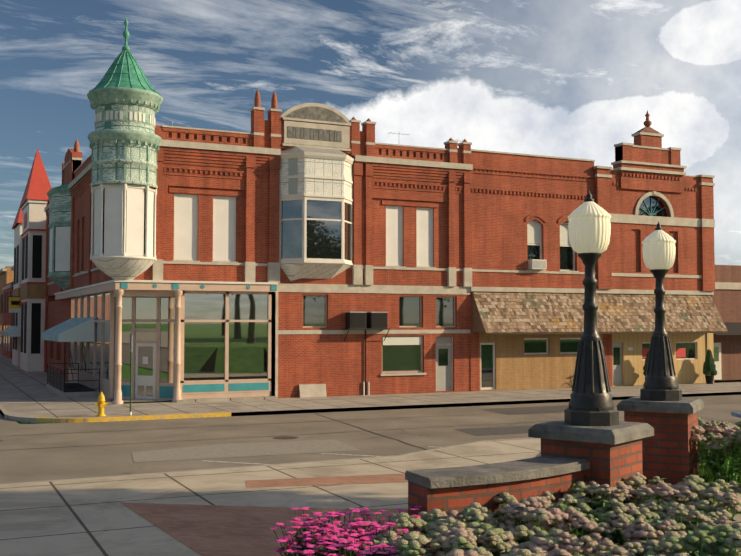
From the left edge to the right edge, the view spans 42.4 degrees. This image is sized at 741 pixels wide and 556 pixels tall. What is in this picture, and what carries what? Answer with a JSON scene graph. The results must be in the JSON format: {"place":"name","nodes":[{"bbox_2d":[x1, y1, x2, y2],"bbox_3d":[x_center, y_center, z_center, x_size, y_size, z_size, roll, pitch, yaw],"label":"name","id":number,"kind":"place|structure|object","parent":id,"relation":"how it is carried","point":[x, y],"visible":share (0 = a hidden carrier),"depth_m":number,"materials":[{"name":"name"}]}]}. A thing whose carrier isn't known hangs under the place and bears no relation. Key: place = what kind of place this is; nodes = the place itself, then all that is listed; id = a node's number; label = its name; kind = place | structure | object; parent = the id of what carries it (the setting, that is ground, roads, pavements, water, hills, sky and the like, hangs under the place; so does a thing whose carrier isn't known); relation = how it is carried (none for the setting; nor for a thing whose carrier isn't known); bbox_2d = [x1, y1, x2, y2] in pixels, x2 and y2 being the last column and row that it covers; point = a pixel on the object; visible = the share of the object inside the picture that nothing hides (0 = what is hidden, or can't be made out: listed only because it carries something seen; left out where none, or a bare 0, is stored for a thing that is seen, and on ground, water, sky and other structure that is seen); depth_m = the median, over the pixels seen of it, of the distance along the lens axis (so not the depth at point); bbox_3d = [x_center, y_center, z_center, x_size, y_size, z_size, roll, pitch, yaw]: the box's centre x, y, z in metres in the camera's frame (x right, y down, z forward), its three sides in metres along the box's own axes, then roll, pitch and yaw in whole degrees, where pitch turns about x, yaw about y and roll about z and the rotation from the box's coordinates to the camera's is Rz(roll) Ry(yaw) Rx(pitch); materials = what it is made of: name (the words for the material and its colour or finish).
{"place":"outdoors","nodes":[
{"label":"outdoors","id":0,"kind":"place"},
{"bbox_2d":[0,426,736,555],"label":"pavement","id":1,"kind":"structure","parent":0,"point":[232,512],"depth_m":17.49,"materials":[{"name":"concrete"}]},
{"bbox_2d":[0,395,740,483],"bbox_3d":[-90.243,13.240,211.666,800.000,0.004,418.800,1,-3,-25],"label":"road","id":2,"kind":"structure","parent":0,"point":[26,461],"depth_m":29.16,"materials":[{"name":"grey asphalt"}]},
{"bbox_2d":[0,402,736,464],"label":"road patches","id":3,"kind":"object","parent":2,"relation":"on","point":[249,449],"visible":0.73,"depth_m":26.32,"materials":[{"name":"grey asphalt"}]},
{"bbox_2d":[0,425,736,484],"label":"kerb","id":4,"kind":"structure","parent":2,"relation":"on","point":[264,465],"depth_m":22.09,"materials":[{"name":"concrete"}]},
{"bbox_2d":[0,391,740,422],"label":"kerb","id":5,"kind":"structure","parent":2,"relation":"on","point":[120,418],"depth_m":35.65,"materials":[{"name":"concrete"}]},
{"bbox_2d":[0,353,740,424],"bbox_3d":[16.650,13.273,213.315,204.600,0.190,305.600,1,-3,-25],"label":"pavement","id":6,"kind":"structure","parent":0,"point":[23,393],"depth_m":40.47,"materials":[{"name":"concrete"}]},
{"bbox_2d":[0,148,50,371],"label":"neighbour buildings","id":7,"kind":"structure","parent":6,"relation":"on","point":[24,277],"depth_m":65.11,"materials":[{"name":"paint"}]},
{"bbox_2d":[1,325,20,336],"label":"awning","id":8,"kind":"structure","parent":7,"relation":"attached to","point":[12,331],"depth_m":69.85,"materials":[{"name":"blue fabric"}]},
{"bbox_2d":[8,296,20,312],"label":"sign","id":9,"kind":"object","parent":7,"relation":"attached to","point":[14,304],"visible":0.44,"depth_m":68.91,"materials":[{"name":"yellow metal"}]},
{"bbox_2d":[46,342,101,397],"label":"metal railing","id":10,"kind":"object","parent":6,"relation":"on","point":[56,380],"visible":0.98,"depth_m":43.96,"materials":[{"name":"metal"}]},
{"bbox_2d":[44,139,113,379],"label":"building","id":11,"kind":"structure","parent":6,"relation":"on","point":[85,270],"depth_m":52.15,"materials":[{"name":"red brick"}]},
{"bbox_2d":[47,183,70,290],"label":"bay window","id":12,"kind":"structure","parent":11,"relation":"attached to","point":[59,226],"depth_m":53.13,"materials":[{"name":"green metal"}]},
{"bbox_2d":[95,392,107,416],"bbox_3d":[-9.500,4.448,33.733,0.440,0.860,0.386,1,-3,-25],"label":"fire hydrant","id":13,"kind":"object","parent":6,"relation":"on","point":[100,404],"visible":1,"depth_m":33.67,"materials":[{"name":"yellow metal"}]},
{"bbox_2d":[129,334,132,414],"bbox_3d":[-8.566,3.446,34.142,0.100,2.900,0.400,1,-3,-25],"label":"sign pole","id":14,"kind":"object","parent":6,"relation":"on","point":[131,350],"visible":1,"depth_m":34.12,"materials":[{"name":"grey metal"}]},
{"bbox_2d":[54,279,277,403],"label":"storefront","id":15,"kind":"object","parent":6,"relation":"on","point":[200,341],"visible":0.98,"depth_m":40.78,"materials":[{"name":"beige paint"}]},
{"bbox_2d":[41,317,93,341],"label":"awning","id":16,"kind":"object","parent":15,"relation":"attached to","point":[76,330],"visible":1,"depth_m":44.91,"materials":[{"name":"blue fabric"}]},
{"bbox_2d":[87,17,162,279],"bbox_3d":[-10.121,-5.183,39.336,3.040,11.380,3.040,1,-3,-25],"label":"turret","id":17,"kind":"object","parent":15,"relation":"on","point":[125,98],"visible":0.94,"depth_m":38.31,"materials":[{"name":"white paint"}]},
{"bbox_2d":[46,89,714,397],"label":"building","id":18,"kind":"structure","parent":6,"relation":"on","point":[439,235],"depth_m":45.12,"materials":[{"name":"red brick"}]},
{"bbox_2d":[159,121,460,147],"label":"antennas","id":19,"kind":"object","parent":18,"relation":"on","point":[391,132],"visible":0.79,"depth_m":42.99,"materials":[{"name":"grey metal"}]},
{"bbox_2d":[279,147,353,280],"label":"bay window","id":20,"kind":"structure","parent":18,"relation":"on","point":[315,209],"depth_m":42.00,"materials":[{"name":"white paint"}]},
{"bbox_2d":[472,291,727,333],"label":"pent roof shingles","id":21,"kind":"object","parent":18,"relation":"on","point":[524,313],"visible":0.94,"depth_m":48.02,"materials":[{"name":"brown wood"}]},
{"bbox_2d":[643,351,648,375],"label":"topiary","id":22,"kind":"object","parent":6,"relation":"on","point":[645,365],"visible":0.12,"depth_m":49.69,"materials":[{"name":"plant"}]},
{"bbox_2d":[703,349,716,383],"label":"topiary","id":23,"kind":"object","parent":6,"relation":"on","point":[709,369],"visible":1,"depth_m":51.29,"materials":[{"name":"plant"}]},
{"bbox_2d":[712,265,740,380],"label":"neighboring building","id":24,"kind":"structure","parent":6,"relation":"on","point":[726,297],"depth_m":54.87,"materials":[{"name":"brick"}]},
{"bbox_2d":[0,0,740,269],"label":"sky","id":25,"kind":"structure","parent":0,"point":[557,78],"materials":[{"name":"blue"}]},
{"bbox_2d":[661,504,740,524],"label":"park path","id":26,"kind":"structure","parent":0,"point":[737,517],"depth_m":8.30,"materials":[{"name":"concrete"}]},
{"bbox_2d":[731,412,740,417],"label":"bench","id":27,"kind":"object","parent":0,"point":[736,414],"visible":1,"depth_m":13.11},
{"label":"park lawn","id":28,"kind":"structure","parent":0,"visible":0},
{"bbox_2d":[405,455,589,546],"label":"seat wall","id":29,"kind":"structure","parent":28,"relation":"on","point":[456,488],"depth_m":6.62,"materials":[{"name":"brick"}]},
{"bbox_2d":[528,420,653,544],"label":"pillar","id":30,"kind":"structure","parent":28,"relation":"on","point":[612,455],"depth_m":7.24,"materials":[{"name":"brick"}]},
{"bbox_2d":[564,191,618,425],"bbox_3d":[1.737,0.222,7.549,0.387,1.846,0.387,-2,-3,39],"label":"lamp","id":31,"kind":"object","parent":30,"relation":"on","point":[591,403],"visible":1,"depth_m":7.45,"materials":[{"name":"black metal"}]},
{"bbox_2d":[617,396,703,498],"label":"pillar","id":32,"kind":"structure","parent":28,"relation":"on","point":[670,451],"depth_m":9.52,"materials":[{"name":"brick"}]},
{"bbox_2d":[640,221,681,400],"bbox_3d":[2.993,0.330,9.880,0.387,1.846,0.387,-1,-3,27],"label":"lamp","id":33,"kind":"object","parent":32,"relation":"on","point":[659,254],"visible":1,"depth_m":9.78,"materials":[{"name":"black metal"}]},
{"bbox_2d":[584,475,740,555],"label":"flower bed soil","id":34,"kind":"structure","parent":28,"relation":"on","point":[712,481],"depth_m":10.43,"materials":[{"name":"brown soil"}]},
{"bbox_2d":[270,506,431,555],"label":"pink flowers","id":35,"kind":"object","parent":34,"relation":"on","point":[339,541],"visible":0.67,"depth_m":6.00,"materials":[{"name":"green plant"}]},
{"bbox_2d":[371,417,740,555],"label":"flowering shrubs","id":36,"kind":"object","parent":34,"relation":"on","point":[690,517],"visible":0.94,"depth_m":5.99,"materials":[{"name":"green plant"}]},
{"bbox_2d":[656,428,740,555],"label":"lawn","id":37,"kind":"structure","parent":28,"relation":"on","point":[729,461],"depth_m":10.60,"materials":[{"name":"green plant"}]}
]}

